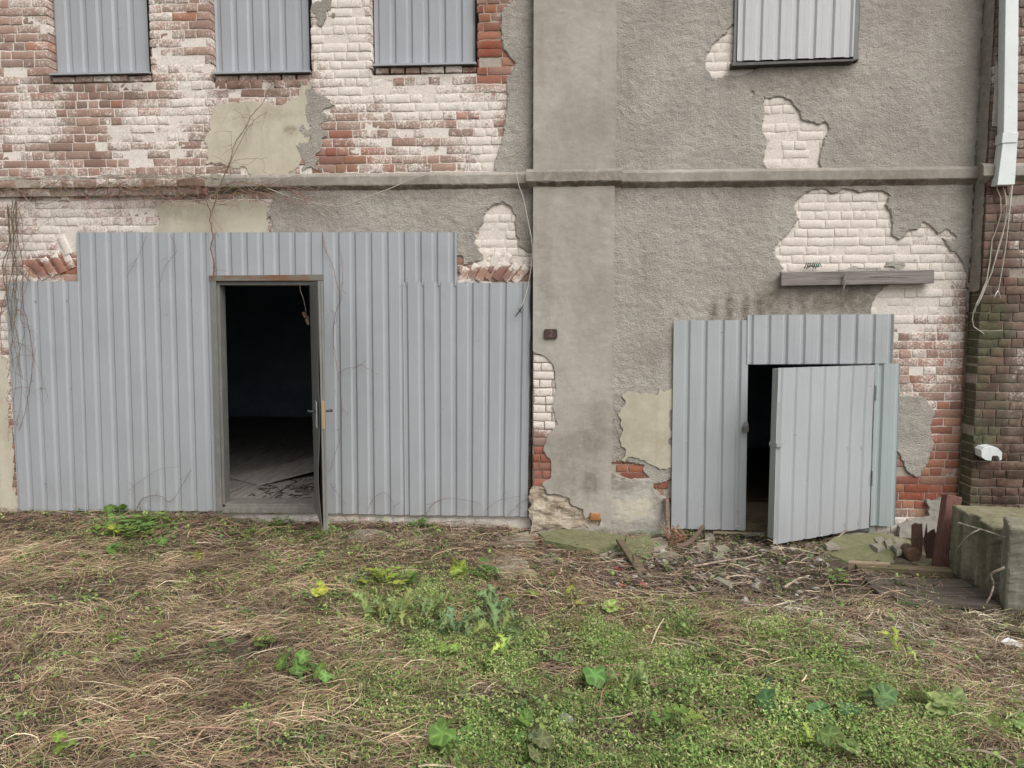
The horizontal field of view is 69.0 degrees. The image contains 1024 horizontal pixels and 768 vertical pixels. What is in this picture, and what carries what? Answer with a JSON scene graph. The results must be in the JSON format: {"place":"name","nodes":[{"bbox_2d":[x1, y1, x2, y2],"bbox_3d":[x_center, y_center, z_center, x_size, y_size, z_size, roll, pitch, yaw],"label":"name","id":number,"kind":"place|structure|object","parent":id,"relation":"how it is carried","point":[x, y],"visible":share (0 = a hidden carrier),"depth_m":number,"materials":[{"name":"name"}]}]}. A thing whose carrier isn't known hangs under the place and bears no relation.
{"place":"outdoors","nodes":[
{"label":"outdoors","id":0,"kind":"place"},
{"bbox_2d":[0,511,1023,767],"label":"ground","id":1,"kind":"structure","parent":0,"point":[240,646],"depth_m":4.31,"materials":[{"name":"beige plant"}]},
{"bbox_2d":[50,731,76,758],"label":"mallow plant","id":2,"kind":"object","parent":1,"relation":"on","point":[56,737],"visible":0.96,"depth_m":3.16,"materials":[{"name":"green plant"}]},
{"bbox_2d":[103,504,128,519],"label":"mallow plant","id":3,"kind":"object","parent":1,"relation":"on","point":[108,508],"visible":0.89,"depth_m":6.79,"materials":[{"name":"green plant"}]},
{"bbox_2d":[106,542,128,555],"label":"mallow plant","id":4,"kind":"object","parent":1,"relation":"on","point":[111,548],"visible":0.97,"depth_m":5.72,"materials":[{"name":"green plant"}]},
{"bbox_2d":[89,510,175,536],"bbox_3d":[-3.233,1.212,6.382,0.657,0.133,0.604,2,5,18],"label":"weed","id":5,"kind":"object","parent":1,"relation":"on","point":[140,525],"visible":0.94,"depth_m":6.35,"materials":[{"name":"green plant"}]},
{"bbox_2d":[200,637,245,662],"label":"weed","id":6,"kind":"object","parent":1,"relation":"on","point":[230,640],"visible":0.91,"depth_m":4.03,"materials":[{"name":"green plant"}]},
{"bbox_2d":[251,631,275,649],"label":"weed","id":7,"kind":"object","parent":1,"relation":"on","point":[263,644],"visible":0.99,"depth_m":4.18,"materials":[{"name":"green plant"}]},
{"bbox_2d":[275,649,310,676],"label":"mallow plant","id":8,"kind":"object","parent":1,"relation":"on","point":[303,656],"visible":0.97,"depth_m":3.87,"materials":[{"name":"green plant"}]},
{"bbox_2d":[296,662,334,681],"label":"weed","id":9,"kind":"object","parent":1,"relation":"on","point":[315,666],"visible":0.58,"depth_m":3.85,"materials":[{"name":"green plant"}]},
{"bbox_2d":[304,580,327,599],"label":"mallow plant","id":10,"kind":"object","parent":1,"relation":"on","point":[322,589],"visible":0.91,"depth_m":4.84,"materials":[{"name":"yellow plant"}]},
{"bbox_2d":[313,664,331,688],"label":"mallow plant","id":11,"kind":"object","parent":1,"relation":"on","point":[323,675],"visible":0.91,"depth_m":3.70,"materials":[{"name":"green plant"}]},
{"bbox_2d":[342,529,386,541],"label":"stone slab","id":12,"kind":"structure","parent":1,"relation":"on","point":[369,532],"depth_m":6.46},
{"bbox_2d":[352,590,397,632],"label":"thistle plant","id":13,"kind":"object","parent":1,"relation":"on","point":[365,606],"visible":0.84,"depth_m":4.54,"materials":[{"name":"green plant"}]},
{"bbox_2d":[357,566,412,585],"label":"weed","id":14,"kind":"object","parent":1,"relation":"on","point":[381,574],"visible":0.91,"depth_m":5.21,"materials":[{"name":"green plant"}]},
{"bbox_2d":[363,586,420,631],"bbox_3d":[-0.697,1.362,4.532,0.321,0.204,0.330,3,6,28],"label":"thistle plant","id":15,"kind":"object","parent":1,"relation":"on","point":[397,612],"visible":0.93,"depth_m":4.53,"materials":[{"name":"green plant"}]},
{"bbox_2d":[407,517,434,528],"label":"weed","id":16,"kind":"object","parent":1,"relation":"on","point":[420,520],"visible":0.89,"depth_m":6.63,"materials":[{"name":"green plant"}]},
{"bbox_2d":[405,591,449,630],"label":"thistle plant","id":17,"kind":"object","parent":1,"relation":"on","point":[439,600],"visible":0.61,"depth_m":4.64,"materials":[{"name":"green plant"}]},
{"bbox_2d":[438,642,460,661],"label":"mallow plant","id":18,"kind":"object","parent":1,"relation":"on","point":[442,646],"visible":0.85,"depth_m":4.02,"materials":[{"name":"green plant"}]},
{"bbox_2d":[428,718,479,756],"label":"mallow plant","id":19,"kind":"object","parent":1,"relation":"on","point":[440,733],"visible":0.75,"depth_m":3.12,"materials":[{"name":"green plant"}]},
{"bbox_2d":[426,604,483,641],"bbox_3d":[-0.326,1.424,4.407,0.291,0.200,0.272,2,5,19],"label":"thistle plant","id":20,"kind":"object","parent":1,"relation":"on","point":[451,622],"visible":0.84,"depth_m":4.38,"materials":[{"name":"green plant"}]},
{"bbox_2d":[446,556,467,580],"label":"mallow plant","id":21,"kind":"object","parent":1,"relation":"on","point":[458,566],"visible":0.91,"depth_m":5.34,"materials":[{"name":"green plant"}]},
{"bbox_2d":[430,534,501,563],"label":"branch","id":22,"kind":"object","parent":1,"relation":"on","point":[453,539],"visible":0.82,"depth_m":6.05,"materials":[{"name":"brown plant"}]},
{"bbox_2d":[462,557,503,579],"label":"weed","id":23,"kind":"object","parent":1,"relation":"on","point":[484,567],"visible":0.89,"depth_m":5.33,"materials":[{"name":"green plant"}]},
{"bbox_2d":[473,584,517,628],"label":"thistle plant","id":24,"kind":"object","parent":1,"relation":"on","point":[493,595],"visible":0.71,"depth_m":4.65,"materials":[{"name":"green plant"}]},
{"bbox_2d":[491,634,509,656],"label":"dandelion plant","id":25,"kind":"object","parent":1,"relation":"on","point":[503,639],"visible":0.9,"depth_m":4.07,"materials":[{"name":"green plant"}]},
{"bbox_2d":[469,602,534,650],"bbox_3d":[-0.024,1.414,4.295,0.353,0.230,0.328,3,6,27],"label":"thistle plant","id":26,"kind":"object","parent":1,"relation":"on","point":[506,617],"visible":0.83,"depth_m":4.28,"materials":[{"name":"green plant"}]},
{"bbox_2d":[471,551,535,577],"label":"stone slab","id":27,"kind":"structure","parent":1,"relation":"on","point":[516,563],"depth_m":5.66,"materials":[{"name":"stone"}]},
{"bbox_2d":[1,515,1009,764],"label":"clods","id":28,"kind":"object","parent":1,"relation":"on","point":[569,607],"visible":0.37,"depth_m":5.25,"materials":[{"name":"brown soil"}]},
{"bbox_2d":[2,509,1018,766],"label":"twigs","id":29,"kind":"object","parent":1,"relation":"on","point":[740,575],"visible":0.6,"depth_m":5.46,"materials":[{"name":"wood"}]},
{"bbox_2d":[0,0,1023,544],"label":"brick building","id":30,"kind":"structure","parent":1,"relation":"on","point":[694,178],"depth_m":6.52,"materials":[{"name":"brick"}]},
{"bbox_2d":[0,191,62,438],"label":"dry creeper","id":31,"kind":"object","parent":30,"relation":"attached to","point":[13,230],"visible":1,"depth_m":6.76,"materials":[{"name":"plant"}]},
{"bbox_2d":[53,0,149,72],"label":"window cover","id":32,"kind":"structure","parent":30,"relation":"in","point":[91,35],"depth_m":6.67,"materials":[{"name":"metal"}]},
{"bbox_2d":[127,235,190,508],"bbox_3d":[-3.236,-0.050,6.715,0.616,2.572,0.117,0,5,3],"label":"dry creeper","id":33,"kind":"object","parent":30,"relation":"attached to","point":[168,467],"visible":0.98,"depth_m":6.82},
{"bbox_2d":[0,159,342,214],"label":"dry creeper","id":34,"kind":"object","parent":30,"relation":"attached to","point":[158,189],"visible":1,"depth_m":6.58,"materials":[{"name":"plant"}]},
{"bbox_2d":[183,80,278,276],"bbox_3d":[-2.457,-1.784,6.483,0.928,1.699,0.228,0,5,3],"label":"dry creeper","id":35,"kind":"object","parent":30,"relation":"attached to","point":[213,267],"visible":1,"depth_m":6.53,"materials":[{"name":"plant"}]},
{"bbox_2d":[214,0,309,71],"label":"window cover","id":36,"kind":"structure","parent":30,"relation":"in","point":[251,35],"depth_m":6.58,"materials":[{"name":"metal"}]},
{"bbox_2d":[230,457,313,485],"bbox_3d":[-2.081,0.872,8.677,0.544,0.190,2.266,5,7,42],"label":"floor board","id":37,"kind":"object","parent":30,"relation":"on","point":[278,472],"visible":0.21,"depth_m":8.11,"materials":[{"name":"wood"}]},
{"bbox_2d":[248,472,313,497],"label":"floor litter","id":38,"kind":"object","parent":30,"relation":"on","point":[300,490],"visible":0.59,"depth_m":7.51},
{"bbox_2d":[307,281,332,530],"bbox_3d":[-1.666,0.161,6.359,0.199,2.030,0.747,-2,5,-20],"label":"door","id":39,"kind":"structure","parent":30,"relation":"in","point":[319,410],"depth_m":6.10,"materials":[{"name":"grey paint"}]},
{"bbox_2d":[266,173,431,206],"bbox_3d":[-1.421,-1.683,6.492,1.467,0.278,0.028,0,5,3],"label":"cable","id":40,"kind":"object","parent":30,"relation":"attached to","point":[357,200],"visible":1,"depth_m":6.49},
{"bbox_2d":[322,234,377,504],"bbox_3d":[-1.469,-0.105,6.596,0.559,2.425,0.164,0,5,3],"label":"dry creeper","id":41,"kind":"object","parent":30,"relation":"attached to","point":[333,343],"visible":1,"depth_m":6.63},
{"bbox_2d":[374,0,474,63],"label":"window cover","id":42,"kind":"structure","parent":30,"relation":"in","point":[405,31],"depth_m":6.48,"materials":[{"name":"metal"}]},
{"bbox_2d":[516,172,532,307],"bbox_3d":[0.107,-1.239,6.437,0.149,1.168,0.028,0,5,3],"label":"cable","id":43,"kind":"object","parent":30,"relation":"attached to","point":[531,238],"visible":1,"depth_m":6.43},
{"bbox_2d":[530,267,532,525],"bbox_3d":[0.174,0.127,6.580,0.026,2.306,0.044,3,6,31],"label":"cable","id":44,"kind":"object","parent":30,"relation":"attached to","point":[531,388],"visible":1,"depth_m":6.56,"materials":[{"name":"rubber"}]},
{"bbox_2d":[544,329,556,338],"bbox_3d":[0.336,-0.435,6.464,0.116,0.084,0.021,0,5,3],"label":"house number plate","id":45,"kind":"object","parent":30,"relation":"attached to","point":[550,333],"visible":1,"depth_m":6.46,"materials":[{"name":"metal"}]},
{"bbox_2d":[732,0,737,62],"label":"window frame","id":46,"kind":"structure","parent":30,"relation":"in","point":[734,43],"depth_m":6.23,"materials":[{"name":"grey paint"}]},
{"bbox_2d":[737,0,854,60],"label":"window cover","id":47,"kind":"structure","parent":30,"relation":"in","point":[767,29],"depth_m":6.19,"materials":[{"name":"metal"}]},
{"bbox_2d":[767,365,877,544],"bbox_3d":[2.624,0.585,6.304,1.066,1.476,0.117,-2,5,-19],"label":"door","id":48,"kind":"structure","parent":30,"relation":"in","point":[821,441],"depth_m":6.27,"materials":[{"name":"metal"}]},
{"bbox_2d":[849,0,859,58],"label":"window frame","id":49,"kind":"structure","parent":30,"relation":"in","point":[857,2],"depth_m":6.16,"materials":[{"name":"grey paint"}]},
{"bbox_2d":[780,270,933,285],"bbox_3d":[2.920,-0.899,6.322,1.263,0.130,0.055,0,5,3],"label":"wooden batten","id":50,"kind":"object","parent":30,"relation":"attached to","point":[857,277],"visible":1,"depth_m":6.29,"materials":[{"name":"grey wood"}]},
{"bbox_2d":[975,444,1001,460],"bbox_3d":[3.977,0.570,6.222,0.168,0.124,0.100,0,5,3],"label":"pipe bracket","id":51,"kind":"object","parent":30,"relation":"attached to","point":[985,451],"visible":1,"depth_m":6.18,"materials":[{"name":"white plastic"}]},
{"bbox_2d":[991,0,1018,186],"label":"cable trunking","id":52,"kind":"object","parent":30,"relation":"attached to","point":[1006,139],"visible":1,"depth_m":5.94,"materials":[{"name":"white plastic"}]},
{"bbox_2d":[972,186,1001,333],"bbox_3d":[3.900,-1.031,6.117,0.188,1.243,0.048,0,5,3],"label":"cable","id":53,"kind":"object","parent":52,"relation":"hanging from","point":[990,258],"visible":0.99,"depth_m":6.12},
{"bbox_2d":[977,186,1010,305],"bbox_3d":[3.929,-1.129,6.083,0.225,0.986,0.045,0,5,3],"label":"cable","id":54,"kind":"object","parent":52,"relation":"hanging from","point":[998,246],"visible":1,"depth_m":6.07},
{"bbox_2d":[994,185,1012,298],"bbox_3d":[4.000,-1.158,6.065,0.094,0.922,0.035,2,5,23],"label":"cable","id":55,"kind":"object","parent":52,"relation":"hanging from","point":[1005,244],"visible":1,"depth_m":6.05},
{"bbox_2d":[0,505,1023,767],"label":"ground cover","id":56,"kind":"object","parent":1,"relation":"on","point":[740,715],"visible":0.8,"depth_m":3.55,"materials":[{"name":"green plant"}]},
{"bbox_2d":[0,509,1023,767],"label":"clover","id":57,"kind":"object","parent":1,"relation":"on","point":[544,719],"visible":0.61,"depth_m":4.18,"materials":[{"name":"green plant"}]},
{"bbox_2d":[0,507,1023,767],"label":"stalks","id":58,"kind":"object","parent":1,"relation":"on","point":[416,609],"visible":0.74,"depth_m":5.10,"materials":[{"name":"plant"}]},
{"bbox_2d":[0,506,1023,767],"bbox_3d":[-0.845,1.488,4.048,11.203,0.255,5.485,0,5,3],"label":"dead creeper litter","id":59,"kind":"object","parent":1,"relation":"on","point":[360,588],"visible":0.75,"depth_m":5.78,"materials":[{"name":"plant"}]},
{"bbox_2d":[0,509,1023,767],"bbox_3d":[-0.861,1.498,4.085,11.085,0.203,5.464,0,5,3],"label":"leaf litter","id":60,"kind":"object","parent":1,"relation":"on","point":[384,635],"visible":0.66,"depth_m":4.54,"materials":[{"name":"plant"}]},
{"bbox_2d":[496,531,534,548],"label":"stone slab","id":61,"kind":"structure","parent":1,"relation":"on","point":[524,534],"depth_m":6.35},
{"bbox_2d":[10,514,1023,767],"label":"rubble","id":62,"kind":"object","parent":1,"relation":"on","point":[758,588],"visible":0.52,"depth_m":5.60,"materials":[{"name":"broken concrete"},{"name":"stone"},{"name":"brick"}]},
{"bbox_2d":[501,709,533,744],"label":"mallow plant","id":63,"kind":"object","parent":1,"relation":"on","point":[525,717],"visible":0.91,"depth_m":3.23,"materials":[{"name":"green plant"}]},
{"bbox_2d":[528,722,553,762],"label":"mallow plant","id":64,"kind":"object","parent":1,"relation":"on","point":[542,739],"visible":1,"depth_m":3.09,"materials":[{"name":"green plant"}]},
{"bbox_2d":[537,529,625,555],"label":"stone slab","id":65,"kind":"structure","parent":1,"relation":"on","point":[559,538],"depth_m":6.30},
{"bbox_2d":[145,525,1023,749],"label":"hay","id":66,"kind":"object","parent":1,"relation":"on","point":[857,621],"visible":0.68,"depth_m":4.41},
{"bbox_2d":[582,664,606,688],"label":"mallow plant","id":67,"kind":"object","parent":1,"relation":"on","point":[595,676],"visible":0.94,"depth_m":3.65,"materials":[{"name":"green plant"}]},
{"bbox_2d":[602,599,624,615],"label":"mallow plant","id":68,"kind":"object","parent":1,"relation":"on","point":[613,607],"visible":0.94,"depth_m":4.64,"materials":[{"name":"green plant"}]},
{"bbox_2d":[603,656,650,702],"bbox_3d":[0.559,1.416,3.600,0.234,0.182,0.210,0,5,3],"label":"thistle plant","id":69,"kind":"object","parent":1,"relation":"on","point":[638,672],"visible":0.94,"depth_m":3.62,"materials":[{"name":"green plant"}]},
{"bbox_2d":[616,538,645,573],"bbox_3d":[0.924,1.343,5.846,0.075,0.096,0.611,-1,5,-8],"label":"wooden stake","id":70,"kind":"object","parent":1,"relation":"on","point":[625,549],"visible":0.98,"depth_m":5.79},
{"bbox_2d":[625,535,653,562],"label":"stone slab","id":71,"kind":"structure","parent":1,"relation":"on","point":[636,542],"depth_m":6.24,"materials":[{"name":"stone"}]},
{"bbox_2d":[651,537,667,550],"bbox_3d":[1.230,1.361,6.335,0.193,0.034,0.351,0,5,3],"label":"flat stone","id":72,"kind":"object","parent":1,"relation":"on","point":[661,546],"visible":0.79,"depth_m":6.30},
{"bbox_2d":[663,498,670,539],"bbox_3d":[1.361,1.200,6.474,0.051,0.367,0.278,0,5,-1],"label":"creeper trunk","id":73,"kind":"object","parent":1,"relation":"on","point":[666,508],"visible":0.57,"depth_m":6.54,"materials":[{"name":"brown plant"}]},
{"bbox_2d":[653,551,681,563],"bbox_3d":[1.263,1.401,5.954,0.288,0.032,0.337,0,5,3],"label":"flat stone","id":74,"kind":"object","parent":1,"relation":"on","point":[666,555],"visible":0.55,"depth_m":6.01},
{"bbox_2d":[659,523,687,546],"bbox_3d":[1.373,1.292,6.336,0.197,0.214,0.180,-2,5,-18],"label":"stump","id":75,"kind":"object","parent":1,"relation":"on","point":[680,538],"visible":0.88,"depth_m":6.30,"materials":[{"name":"wood"}]},
{"bbox_2d":[649,703,708,735],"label":"weed","id":76,"kind":"object","parent":1,"relation":"on","point":[682,709],"visible":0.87,"depth_m":3.29,"materials":[{"name":"green plant"}]},
{"bbox_2d":[676,525,704,550],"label":"branch","id":77,"kind":"object","parent":1,"relation":"on","point":[688,542],"visible":0.98,"depth_m":6.23,"materials":[{"name":"brown plant"}]},
{"bbox_2d":[713,577,733,589],"bbox_3d":[1.521,1.420,5.315,0.076,0.033,0.183,-2,5,-22],"label":"flat stone","id":78,"kind":"object","parent":1,"relation":"on","point":[722,580],"visible":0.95,"depth_m":5.31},
{"bbox_2d":[693,554,759,566],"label":"branch","id":79,"kind":"object","parent":1,"relation":"on","point":[708,563],"visible":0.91,"depth_m":5.75,"materials":[{"name":"brown plant"}]},
{"bbox_2d":[713,531,752,534],"bbox_3d":[1.952,1.316,6.586,0.345,0.027,0.030,1,5,12],"label":"board","id":80,"kind":"object","parent":1,"relation":"on","point":[730,532],"visible":0.94,"depth_m":6.57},
{"bbox_2d":[757,660,774,687],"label":"mallow plant","id":81,"kind":"object","parent":1,"relation":"on","point":[770,678],"visible":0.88,"depth_m":3.69,"materials":[{"name":"green plant"}]},
{"bbox_2d":[753,688,802,729],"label":"mallow plant","id":82,"kind":"object","parent":1,"relation":"on","point":[765,696],"visible":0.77,"depth_m":3.42,"materials":[{"name":"green plant"}]},
{"bbox_2d":[774,722,816,742],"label":"mallow plant","id":83,"kind":"object","parent":1,"relation":"on","point":[809,735],"visible":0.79,"depth_m":3.18,"materials":[{"name":"green plant"}]},
{"bbox_2d":[806,700,860,725],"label":"mallow plant","id":84,"kind":"object","parent":1,"relation":"on","point":[815,706],"visible":0.72,"depth_m":3.41,"materials":[{"name":"green plant"}]},
{"bbox_2d":[816,724,861,757],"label":"mallow plant","id":85,"kind":"object","parent":1,"relation":"on","point":[828,735],"visible":0.93,"depth_m":3.09,"materials":[{"name":"green plant"}]},
{"bbox_2d":[848,560,889,570],"bbox_3d":[2.661,1.361,5.557,0.279,0.091,0.060,2,6,26],"label":"board","id":86,"kind":"object","parent":1,"relation":"on","point":[851,564],"visible":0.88,"depth_m":5.55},
{"bbox_2d":[816,532,931,565],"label":"stone slab","id":87,"kind":"structure","parent":1,"relation":"on","point":[860,543],"depth_m":6.02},
{"bbox_2d":[824,542,838,549],"bbox_3d":[2.590,1.317,6.059,0.099,0.033,0.127,0,5,3],"label":"stone flake","id":88,"kind":"object","parent":87,"relation":"on","point":[830,545],"visible":0.97,"depth_m":6.02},
{"bbox_2d":[870,543,885,552],"bbox_3d":[2.981,1.326,6.051,0.102,0.034,0.184,0,5,3],"label":"stone flake","id":89,"kind":"object","parent":87,"relation":"on","point":[878,547],"visible":1,"depth_m":6.02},
{"bbox_2d":[892,542,902,555],"bbox_3d":[3.109,1.323,5.989,0.084,0.034,0.341,2,5,18],"label":"stone flake","id":90,"kind":"object","parent":87,"relation":"on","point":[896,548],"visible":0.77,"depth_m":5.95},
{"bbox_2d":[900,543,920,561],"bbox_3d":[3.134,1.325,5.872,0.115,0.115,0.171,1,5,8],"label":"log","id":91,"kind":"object","parent":87,"relation":"on","point":[910,553],"visible":0.92,"depth_m":5.79,"materials":[{"name":"wood"}]},
{"bbox_2d":[911,523,922,556],"bbox_3d":[3.154,1.215,5.802,0.100,0.270,0.012,0,5,3],"label":"rusty plate","id":92,"kind":"object","parent":87,"relation":"on","point":[917,535],"visible":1,"depth_m":5.79,"materials":[{"name":"metal"}]},
{"bbox_2d":[923,523,935,557],"bbox_3d":[3.284,1.236,5.846,0.116,0.295,0.012,0,5,3],"label":"rusty plate","id":93,"kind":"object","parent":87,"relation":"on","point":[929,540],"visible":0.83,"depth_m":5.84,"materials":[{"name":"metal"}]},
{"bbox_2d":[862,682,896,711],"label":"mallow plant","id":94,"kind":"object","parent":1,"relation":"on","point":[884,694],"visible":0.95,"depth_m":3.48,"materials":[{"name":"green plant"}]},
{"bbox_2d":[878,627,916,660],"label":"dandelion plant","id":95,"kind":"object","parent":1,"relation":"on","point":[895,637],"visible":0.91,"depth_m":4.04,"materials":[{"name":"yellow plant"}]},
{"bbox_2d":[855,564,952,576],"bbox_3d":[2.880,1.375,5.494,0.646,0.063,0.100,1,5,11],"label":"board","id":96,"kind":"object","parent":1,"relation":"on","point":[925,571],"visible":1,"depth_m":5.45,"materials":[{"name":"wood"}]},
{"bbox_2d":[863,577,972,587],"bbox_3d":[2.817,1.389,5.182,0.662,0.044,0.150,1,5,8],"label":"board","id":97,"kind":"object","parent":1,"relation":"on","point":[956,583],"visible":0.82,"depth_m":5.17,"materials":[{"name":"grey wood"}]},
{"bbox_2d":[871,586,992,599],"bbox_3d":[2.795,1.396,4.977,0.718,0.030,0.150,0,5,5],"label":"board","id":98,"kind":"object","parent":1,"relation":"on","point":[955,592],"visible":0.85,"depth_m":4.96,"materials":[{"name":"grey wood"}]},
{"bbox_2d":[917,682,960,714],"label":"mallow plant","id":99,"kind":"object","parent":1,"relation":"on","point":[938,703],"visible":0.93,"depth_m":3.44,"materials":[{"name":"green plant"}]},
{"bbox_2d":[932,494,961,567],"bbox_3d":[3.318,1.129,5.693,0.272,0.574,0.138,-4,6,-38],"label":"wooden post","id":100,"kind":"object","parent":1,"relation":"on","point":[940,558],"visible":0.61,"depth_m":5.66,"materials":[{"name":"red paint"}]},
{"bbox_2d":[891,595,1002,609],"bbox_3d":[2.805,1.412,4.814,0.630,0.038,0.144,0,5,3],"label":"board","id":101,"kind":"object","parent":1,"relation":"on","point":[974,603],"visible":0.74,"depth_m":4.78,"materials":[{"name":"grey wood"}]},
{"bbox_2d":[985,566,1005,603],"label":"branch","id":102,"kind":"object","parent":101,"relation":"on","point":[995,571],"visible":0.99,"depth_m":4.73,"materials":[{"name":"grey plant"}]},
{"bbox_2d":[938,686,969,709],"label":"mallow plant","id":103,"kind":"object","parent":1,"relation":"on","point":[957,690],"visible":0.42,"depth_m":3.58,"materials":[{"name":"green plant"}]},
{"bbox_2d":[949,505,1023,593],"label":"concrete block","id":104,"kind":"structure","parent":1,"relation":"on","point":[976,556],"depth_m":5.29,"materials":[{"name":"concrete"}]},
{"bbox_2d":[958,522,1005,546],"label":"branch","id":105,"kind":"object","parent":104,"relation":"on","point":[976,531],"visible":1,"depth_m":4.95,"materials":[{"name":"brown plant"}]},
{"bbox_2d":[986,712,1023,736],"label":"mallow plant","id":106,"kind":"object","parent":1,"relation":"on","point":[993,719],"visible":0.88,"depth_m":3.30,"materials":[{"name":"green plant"}]},
{"bbox_2d":[999,516,1023,615],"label":"concrete block","id":107,"kind":"structure","parent":1,"relation":"on","point":[1011,588],"depth_m":4.66,"materials":[{"name":"concrete"}]},
{"bbox_2d":[1005,626,1023,639],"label":"board","id":108,"kind":"object","parent":1,"relation":"on","point":[1014,629],"visible":0.78,"depth_m":4.38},
{"bbox_2d":[0,508,1023,767],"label":"short grass","id":109,"kind":"structure","parent":0,"point":[828,638],"depth_m":3.72,"materials":[{"name":"green plant"}]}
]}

